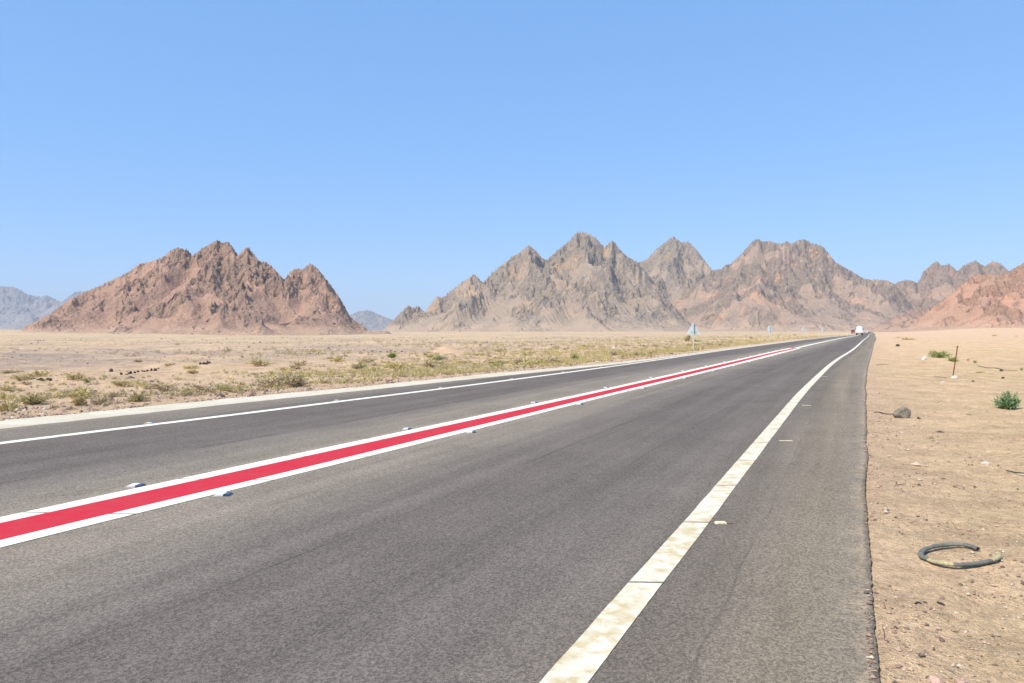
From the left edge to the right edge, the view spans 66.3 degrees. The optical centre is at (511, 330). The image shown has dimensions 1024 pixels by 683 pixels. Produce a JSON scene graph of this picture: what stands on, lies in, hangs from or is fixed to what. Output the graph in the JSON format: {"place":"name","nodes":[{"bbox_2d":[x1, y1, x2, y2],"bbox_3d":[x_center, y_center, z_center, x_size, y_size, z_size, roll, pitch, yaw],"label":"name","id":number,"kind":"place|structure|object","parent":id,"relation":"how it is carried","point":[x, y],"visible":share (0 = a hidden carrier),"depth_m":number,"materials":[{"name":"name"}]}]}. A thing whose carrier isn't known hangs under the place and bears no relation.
{"place":"outdoors","nodes":[
{"label":"outdoors","id":0,"kind":"place"},
{"bbox_2d":[0,286,86,329],"bbox_3d":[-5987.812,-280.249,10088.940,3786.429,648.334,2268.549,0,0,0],"label":"distant mountain","id":1,"kind":"structure","parent":0,"point":[20,310],"depth_m":10237.61,"materials":[{"name":"grey stone"}]},
{"bbox_2d":[21,240,391,335],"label":"rocky hill","id":2,"kind":"structure","parent":0,"point":[216,287],"depth_m":783.19,"materials":[{"name":"brown stone"}]},
{"bbox_2d":[350,309,392,330],"bbox_3d":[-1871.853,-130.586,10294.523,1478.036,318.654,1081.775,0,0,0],"label":"distant mountain","id":3,"kind":"structure","parent":0,"point":[370,320],"depth_m":10353.25,"materials":[{"name":"grey stone"}]},
{"bbox_2d":[7,334,845,355],"bbox_3d":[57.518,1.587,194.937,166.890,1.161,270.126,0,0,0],"label":"dry grass","id":4,"kind":"structure","parent":0,"point":[628,348],"depth_m":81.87,"materials":[{"name":"yellow plant"}]},
{"bbox_2d":[0,332,879,682],"bbox_3d":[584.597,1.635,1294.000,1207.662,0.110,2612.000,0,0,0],"label":"road","id":5,"kind":"structure","parent":0,"point":[522,550],"depth_m":5.94,"materials":[{"name":"grey asphalt"}]},
{"bbox_2d":[126,483,145,486],"bbox_3d":[-3.826,1.570,7.980,0.155,0.019,0.120,0,0,0],"label":"road stud","id":6,"kind":"object","parent":5,"relation":"on","point":[137,485],"visible":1,"depth_m":7.96,"materials":[{"name":"white plastic"}]},
{"bbox_2d":[214,492,232,495],"bbox_3d":[-2.778,1.570,7.550,0.155,0.019,0.120,0,0,0],"label":"road stud","id":7,"kind":"object","parent":5,"relation":"on","point":[224,493],"visible":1,"depth_m":7.53,"materials":[{"name":"white plastic"}]},
{"bbox_2d":[0,348,790,522],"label":"white stripe border","id":8,"kind":"object","parent":5,"relation":"on","point":[133,491],"visible":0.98,"depth_m":9.47,"materials":[{"name":"paint"}]},
{"bbox_2d":[0,348,796,539],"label":"red stripe","id":9,"kind":"object","parent":5,"relation":"on","point":[22,526],"visible":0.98,"depth_m":8.49,"materials":[{"name":"paint"}]},
{"bbox_2d":[0,348,799,546],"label":"white stripe border","id":10,"kind":"object","parent":5,"relation":"on","point":[54,530],"visible":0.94,"depth_m":8.32,"materials":[{"name":"paint"}]},
{"bbox_2d":[0,332,863,443],"bbox_3d":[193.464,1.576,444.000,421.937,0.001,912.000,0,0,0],"label":"white edge line","id":11,"kind":"object","parent":5,"relation":"on","point":[29,439],"visible":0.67,"depth_m":15.54,"materials":[{"name":"paint"}]},
{"bbox_2d":[539,334,869,682],"bbox_3d":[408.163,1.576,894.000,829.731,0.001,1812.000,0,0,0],"label":"white edge line","id":12,"kind":"object","parent":5,"relation":"on","point":[583,657],"visible":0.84,"depth_m":4.95,"materials":[{"name":"paint"}]},
{"bbox_2d":[714,521,733,523],"bbox_3d":[1.742,1.574,6.442,0.150,0.009,0.070,0,0,0],"label":"road stud","id":13,"kind":"object","parent":5,"relation":"on","point":[722,522],"visible":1,"depth_m":6.43,"materials":[{"name":"white plastic"}]},
{"bbox_2d":[796,335,856,347],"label":"white centre line","id":14,"kind":"object","parent":5,"relation":"on","point":[820,342],"visible":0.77,"depth_m":98.85,"materials":[{"name":"paint"}]},
{"bbox_2d":[856,326,863,334],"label":"tanker lorry","id":15,"kind":"object","parent":5,"relation":"on","point":[859,329],"visible":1,"depth_m":302.11,"materials":[{"name":"metal"}]},
{"bbox_2d":[0,328,1023,682],"bbox_3d":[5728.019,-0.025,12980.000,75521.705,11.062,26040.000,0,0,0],"label":"ground","id":16,"kind":"structure","parent":0,"point":[902,566],"depth_m":14.71,"materials":[{"name":"beige sand"}]},
{"bbox_2d":[0,385,18,389],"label":"scrub plant","id":17,"kind":"object","parent":16,"relation":"on","point":[9,387],"visible":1,"depth_m":25.95,"materials":[{"name":"yellow plant"}]},
{"bbox_2d":[0,369,23,373],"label":"scrub plant","id":18,"kind":"object","parent":16,"relation":"on","point":[9,371],"visible":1,"depth_m":33.77,"materials":[{"name":"beige plant"}]},
{"bbox_2d":[0,399,23,410],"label":"scrub plant","id":19,"kind":"object","parent":16,"relation":"on","point":[5,406],"visible":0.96,"depth_m":16.28,"materials":[{"name":"yellow plant"}]},
{"bbox_2d":[9,374,27,380],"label":"scrub plant","id":20,"kind":"object","parent":16,"relation":"on","point":[23,377],"visible":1,"depth_m":29.23,"materials":[{"name":"yellow plant"}]},
{"bbox_2d":[15,392,55,404],"bbox_3d":[-11.156,1.567,18.285,0.962,0.339,0.736,0,0,28],"label":"desert shrub","id":21,"kind":"object","parent":16,"relation":"on","point":[33,399],"visible":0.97,"depth_m":18.20,"materials":[{"name":"beige plant"}]},
{"bbox_2d":[20,369,54,376],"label":"scrub plant","id":22,"kind":"object","parent":16,"relation":"on","point":[39,373],"visible":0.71,"depth_m":32.42,"materials":[{"name":"yellow plant"}]},
{"bbox_2d":[43,387,59,390],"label":"scrub plant","id":23,"kind":"object","parent":16,"relation":"on","point":[54,389],"visible":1,"depth_m":25.31,"materials":[{"name":"yellow plant"}]},
{"bbox_2d":[48,388,70,396],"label":"scrub plant","id":24,"kind":"object","parent":16,"relation":"on","point":[57,393],"visible":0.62,"depth_m":21.84,"materials":[{"name":"yellow plant"}]},
{"bbox_2d":[58,372,86,379],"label":"scrub plant","id":25,"kind":"object","parent":16,"relation":"on","point":[77,376],"visible":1,"depth_m":29.44,"materials":[{"name":"yellow plant"}]},
{"bbox_2d":[71,392,88,405],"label":"desert shrub","id":26,"kind":"object","parent":16,"relation":"on","point":[79,400],"visible":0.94,"depth_m":17.66,"materials":[{"name":"beige plant"}]},
{"bbox_2d":[61,386,99,398],"bbox_3d":[-11.299,1.605,20.445,1.239,0.334,0.701,0,0,40],"label":"scrub plant","id":27,"kind":"object","parent":16,"relation":"on","point":[71,393],"visible":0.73,"depth_m":20.30,"materials":[{"name":"yellow plant"}]},
{"bbox_2d":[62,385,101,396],"bbox_3d":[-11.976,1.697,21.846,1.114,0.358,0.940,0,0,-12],"label":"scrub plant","id":28,"kind":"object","parent":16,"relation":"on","point":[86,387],"visible":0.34,"depth_m":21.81,"materials":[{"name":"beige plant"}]},
{"bbox_2d":[90,395,112,404],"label":"desert shrub","id":29,"kind":"object","parent":16,"relation":"on","point":[101,399],"visible":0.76,"depth_m":17.94,"materials":[{"name":"beige plant"}]},
{"bbox_2d":[103,391,126,397],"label":"desert shrub","id":30,"kind":"object","parent":16,"relation":"on","point":[111,394],"visible":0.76,"depth_m":20.79,"materials":[{"name":"beige plant"}]},
{"bbox_2d":[108,378,137,385],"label":"desert shrub","id":31,"kind":"object","parent":16,"relation":"on","point":[121,382],"visible":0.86,"depth_m":26.32,"materials":[{"name":"yellow plant"}]},
{"bbox_2d":[125,388,151,401],"bbox_3d":[-8.729,1.507,18.377,0.511,0.346,0.684,0,0,0],"label":"desert shrub","id":32,"kind":"object","parent":16,"relation":"on","point":[139,396],"visible":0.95,"depth_m":18.27,"materials":[{"name":"beige plant"}]},
{"bbox_2d":[129,381,151,386],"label":"scrub plant","id":33,"kind":"object","parent":16,"relation":"on","point":[140,383],"visible":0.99,"depth_m":25.69,"materials":[{"name":"yellow plant"}]},
{"bbox_2d":[144,381,175,388],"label":"scrub plant","id":34,"kind":"object","parent":16,"relation":"on","point":[157,384],"visible":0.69,"depth_m":25.52,"materials":[{"name":"beige plant"}]},
{"bbox_2d":[153,384,176,391],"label":"desert shrub","id":35,"kind":"object","parent":16,"relation":"on","point":[164,389],"visible":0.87,"depth_m":23.89,"materials":[{"name":"beige plant"}]},
{"bbox_2d":[179,386,196,392],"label":"desert shrub","id":36,"kind":"object","parent":16,"relation":"on","point":[188,389],"visible":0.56,"depth_m":21.25,"materials":[{"name":"yellow plant"}]},
{"bbox_2d":[180,389,198,395],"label":"scrub plant","id":37,"kind":"object","parent":16,"relation":"on","point":[190,393],"visible":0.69,"depth_m":19.79,"materials":[{"name":"beige plant"}]},
{"bbox_2d":[180,364,201,368],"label":"scrub plant","id":38,"kind":"object","parent":16,"relation":"on","point":[190,367],"visible":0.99,"depth_m":38.04,"materials":[{"name":"yellow plant"}]},
{"bbox_2d":[188,368,197,373],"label":"desert shrub","id":39,"kind":"object","parent":16,"relation":"on","point":[192,371],"visible":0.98,"depth_m":30.96,"materials":[{"name":"yellow plant"}]},
{"bbox_2d":[183,381,224,391],"bbox_3d":[-8.733,1.614,22.300,1.256,0.408,1.076,0,0,36],"label":"scrub plant","id":40,"kind":"object","parent":16,"relation":"on","point":[198,387],"visible":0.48,"depth_m":22.23,"materials":[{"name":"beige plant"}]},
{"bbox_2d":[212,383,245,391],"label":"scrub plant","id":41,"kind":"object","parent":16,"relation":"on","point":[230,388],"visible":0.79,"depth_m":21.36,"materials":[{"name":"yellow plant"}]},
{"bbox_2d":[244,357,277,365],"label":"scrub plant","id":42,"kind":"object","parent":16,"relation":"on","point":[257,362],"visible":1,"depth_m":39.08,"materials":[{"name":"yellow plant"}]},
{"bbox_2d":[255,375,288,386],"bbox_3d":[-6.935,1.461,22.957,1.129,0.437,0.972,0,0,20],"label":"scrub plant","id":43,"kind":"object","parent":16,"relation":"on","point":[269,381],"visible":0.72,"depth_m":22.85,"materials":[{"name":"beige plant"}]},
{"bbox_2d":[275,372,310,386],"bbox_3d":[-6.338,1.432,22.578,0.869,0.503,1.311,0,0,20],"label":"scrub plant","id":44,"kind":"object","parent":16,"relation":"on","point":[294,379],"visible":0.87,"depth_m":22.55,"materials":[{"name":"beige plant"}]},
{"bbox_2d":[287,364,301,367],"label":"scrub plant","id":45,"kind":"object","parent":16,"relation":"on","point":[297,366],"visible":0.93,"depth_m":38.39,"materials":[{"name":"beige plant"}]},
{"bbox_2d":[275,373,314,382],"bbox_3d":[-6.674,1.448,23.737,1.230,0.431,1.055,0,0,-35],"label":"desert shrub","id":46,"kind":"object","parent":16,"relation":"on","point":[293,377],"visible":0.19,"depth_m":23.69,"materials":[{"name":"yellow plant"}]},
{"bbox_2d":[292,359,307,365],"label":"scrub plant","id":47,"kind":"object","parent":16,"relation":"on","point":[301,363],"visible":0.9,"depth_m":39.66,"materials":[{"name":"beige plant"}]},
{"bbox_2d":[329,355,346,361],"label":"scrub plant","id":48,"kind":"object","parent":16,"relation":"on","point":[339,358],"visible":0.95,"depth_m":48.68,"materials":[{"name":"yellow plant"}]},
{"bbox_2d":[0,352,697,420],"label":"gravel","id":49,"kind":"structure","parent":16,"relation":"on","point":[61,410],"depth_m":19.68,"materials":[{"name":"beige gravel"}]},
{"bbox_2d":[349,364,362,368],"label":"desert shrub","id":50,"kind":"object","parent":16,"relation":"on","point":[356,367],"visible":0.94,"depth_m":38.96,"materials":[{"name":"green plant"}]},
{"bbox_2d":[358,357,379,362],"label":"scrub plant","id":51,"kind":"object","parent":16,"relation":"on","point":[366,360],"visible":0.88,"depth_m":48.52,"materials":[{"name":"beige plant"}]},
{"bbox_2d":[0,341,771,408],"bbox_3d":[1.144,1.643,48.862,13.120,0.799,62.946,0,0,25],"label":"dry grass","id":52,"kind":"structure","parent":16,"relation":"on","point":[368,379],"depth_m":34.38,"materials":[{"name":"yellow plant"}]},
{"bbox_2d":[387,352,396,357],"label":"desert shrub","id":53,"kind":"object","parent":16,"relation":"on","point":[392,355],"visible":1,"depth_m":52.69,"materials":[{"name":"green plant"}]},
{"bbox_2d":[377,362,411,368],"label":"scrub plant","id":54,"kind":"object","parent":16,"relation":"on","point":[395,364],"visible":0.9,"depth_m":38.52,"materials":[{"name":"yellow plant"}]},
{"bbox_2d":[0,336,812,402],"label":"desert shrubs","id":55,"kind":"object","parent":16,"relation":"on","point":[249,347],"depth_m":79.11,"materials":[{"name":"green plant"}]},
{"bbox_2d":[0,336,833,428],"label":"road edge strip","id":56,"kind":"object","parent":16,"relation":"on","point":[9,423],"visible":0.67,"depth_m":17.96,"materials":[{"name":"concrete"}]},
{"bbox_2d":[419,361,436,366],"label":"scrub plant","id":57,"kind":"object","parent":16,"relation":"on","point":[425,364],"visible":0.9,"depth_m":38.83,"materials":[{"name":"beige plant"}]},
{"bbox_2d":[429,354,446,359],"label":"scrub plant","id":58,"kind":"object","parent":16,"relation":"on","point":[438,356],"visible":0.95,"depth_m":49.90,"materials":[{"name":"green plant"}]},
{"bbox_2d":[425,345,472,353],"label":"sand mound","id":59,"kind":"object","parent":16,"relation":"on","point":[448,349],"visible":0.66,"depth_m":65.00,"materials":[{"name":"beige sand"}]},
{"bbox_2d":[470,352,487,355],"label":"scrub plant","id":60,"kind":"object","parent":16,"relation":"on","point":[477,354],"visible":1,"depth_m":59.18,"materials":[{"name":"beige plant"}]},
{"bbox_2d":[490,358,509,364],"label":"scrub plant","id":61,"kind":"object","parent":16,"relation":"on","point":[501,362],"visible":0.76,"depth_m":41.94,"materials":[{"name":"beige plant"}]},
{"bbox_2d":[509,357,534,363],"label":"scrub plant","id":62,"kind":"object","parent":16,"relation":"on","point":[517,362],"visible":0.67,"depth_m":41.30,"materials":[{"name":"beige plant"}]},
{"bbox_2d":[517,360,537,365],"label":"scrub plant","id":63,"kind":"object","parent":16,"relation":"on","point":[526,363],"visible":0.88,"depth_m":38.71,"materials":[{"name":"yellow plant"}]},
{"bbox_2d":[531,358,548,363],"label":"scrub plant","id":64,"kind":"object","parent":16,"relation":"on","point":[537,360],"visible":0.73,"depth_m":40.36,"materials":[{"name":"yellow plant"}]},
{"bbox_2d":[544,356,563,362],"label":"scrub plant","id":65,"kind":"object","parent":16,"relation":"on","point":[552,359],"visible":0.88,"depth_m":40.43,"materials":[{"name":"beige plant"}]},
{"bbox_2d":[605,350,620,354],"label":"scrub plant","id":66,"kind":"object","parent":16,"relation":"on","point":[613,353],"visible":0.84,"depth_m":56.73,"materials":[{"name":"beige plant"}]},
{"bbox_2d":[683,334,691,340],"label":"desert shrub","id":67,"kind":"object","parent":16,"relation":"on","point":[688,338],"visible":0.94,"depth_m":120.16,"materials":[{"name":"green plant"}]},
{"bbox_2d":[686,322,699,349],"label":"road sign","id":68,"kind":"object","parent":16,"relation":"on","point":[693,329],"visible":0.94,"depth_m":64.49,"materials":[{"name":"metal"}]},
{"bbox_2d":[893,406,910,417],"bbox_3d":[7.178,1.507,14.474,0.347,0.248,0.194,0,0,-2],"label":"rock","id":69,"kind":"object","parent":16,"relation":"on","point":[903,412],"visible":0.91,"depth_m":14.39,"materials":[{"name":"beige stone"}]},
{"bbox_2d":[927,675,941,682],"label":"rock","id":70,"kind":"object","parent":16,"relation":"on","point":[932,679],"visible":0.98,"depth_m":3.56,"materials":[{"name":"beige stone"}]},
{"bbox_2d":[928,350,952,357],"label":"desert shrub","id":71,"kind":"object","parent":16,"relation":"on","point":[933,354],"visible":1,"depth_m":48.44,"materials":[{"name":"green plant"}]},
{"bbox_2d":[863,400,1023,682],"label":"pebbles","id":72,"kind":"object","parent":16,"relation":"on","point":[898,648],"visible":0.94,"depth_m":4.72,"materials":[{"name":"stone"}]},
{"bbox_2d":[872,345,1020,488],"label":"pebbles","id":73,"kind":"object","parent":16,"relation":"on","point":[917,463],"visible":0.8,"depth_m":11.18,"materials":[{"name":"stone"}]},
{"bbox_2d":[947,357,958,361],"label":"desert shrub","id":74,"kind":"object","parent":16,"relation":"on","point":[952,359],"visible":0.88,"depth_m":41.60,"materials":[{"name":"green plant"}]},
{"bbox_2d":[952,346,957,375],"bbox_3d":[16.140,1.140,28.555,0.235,1.207,0.056,0,0,0],"label":"rusty post","id":75,"kind":"object","parent":16,"relation":"on","point":[955,360],"visible":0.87,"depth_m":28.54,"materials":[{"name":"brown metal"}]},
{"bbox_2d":[918,542,1001,566],"bbox_3d":[3.101,1.565,5.515,0.593,0.046,0.470,0,0,-14],"label":"rubber ring","id":76,"kind":"object","parent":16,"relation":"on","point":[995,558],"visible":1,"depth_m":5.39,"materials":[{"name":"black rubber"}]},
{"bbox_2d":[954,679,967,682],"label":"rock","id":77,"kind":"object","parent":16,"relation":"on","point":[959,681],"visible":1,"depth_m":3.55,"materials":[{"name":"beige stone"}]},
{"bbox_2d":[991,391,1021,409],"bbox_3d":[10.419,1.462,16.538,0.574,0.449,0.607,0,0,37],"label":"desert shrub","id":78,"kind":"object","parent":16,"relation":"on","point":[1008,401],"visible":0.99,"depth_m":16.43,"materials":[{"name":"green plant"}]},
{"bbox_2d":[0,0,1023,319],"label":"sky","id":79,"kind":"structure","parent":0,"point":[403,151],"materials":[{"name":"blue"}]},
{"bbox_2d":[381,231,690,331],"bbox_3d":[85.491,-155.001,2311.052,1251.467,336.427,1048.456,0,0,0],"label":"rocky mountain","id":80,"kind":"structure","parent":0,"point":[579,281],"depth_m":2256.92,"materials":[{"name":"stone"}]},
{"bbox_2d":[637,236,712,305],"bbox_3d":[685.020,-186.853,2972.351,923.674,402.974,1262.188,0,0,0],"label":"rocky mountain","id":81,"kind":"structure","parent":0,"point":[675,269],"depth_m":3038.07,"materials":[{"name":"stone"}]},
{"bbox_2d":[674,239,913,331],"bbox_3d":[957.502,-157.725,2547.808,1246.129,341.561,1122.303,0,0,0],"label":"rocky mountain","id":82,"kind":"structure","parent":0,"point":[758,285],"depth_m":2532.19,"materials":[{"name":"brown stone"}]},
{"bbox_2d":[871,306,932,329],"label":"foothill","id":83,"kind":"structure","parent":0,"point":[907,319],"depth_m":1881.01,"materials":[{"name":"brown stone"}]},
{"bbox_2d":[839,263,1023,331],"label":"rocky hill","id":84,"kind":"structure","parent":0,"point":[984,301],"depth_m":1306.65,"materials":[{"name":"brown stone"}]},
{"bbox_2d":[894,260,1008,307],"bbox_3d":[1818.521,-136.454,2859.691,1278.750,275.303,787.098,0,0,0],"label":"rocky mountain","id":85,"kind":"structure","parent":0,"point":[935,284],"depth_m":2938.59,"materials":[{"name":"brown stone"}]}
]}

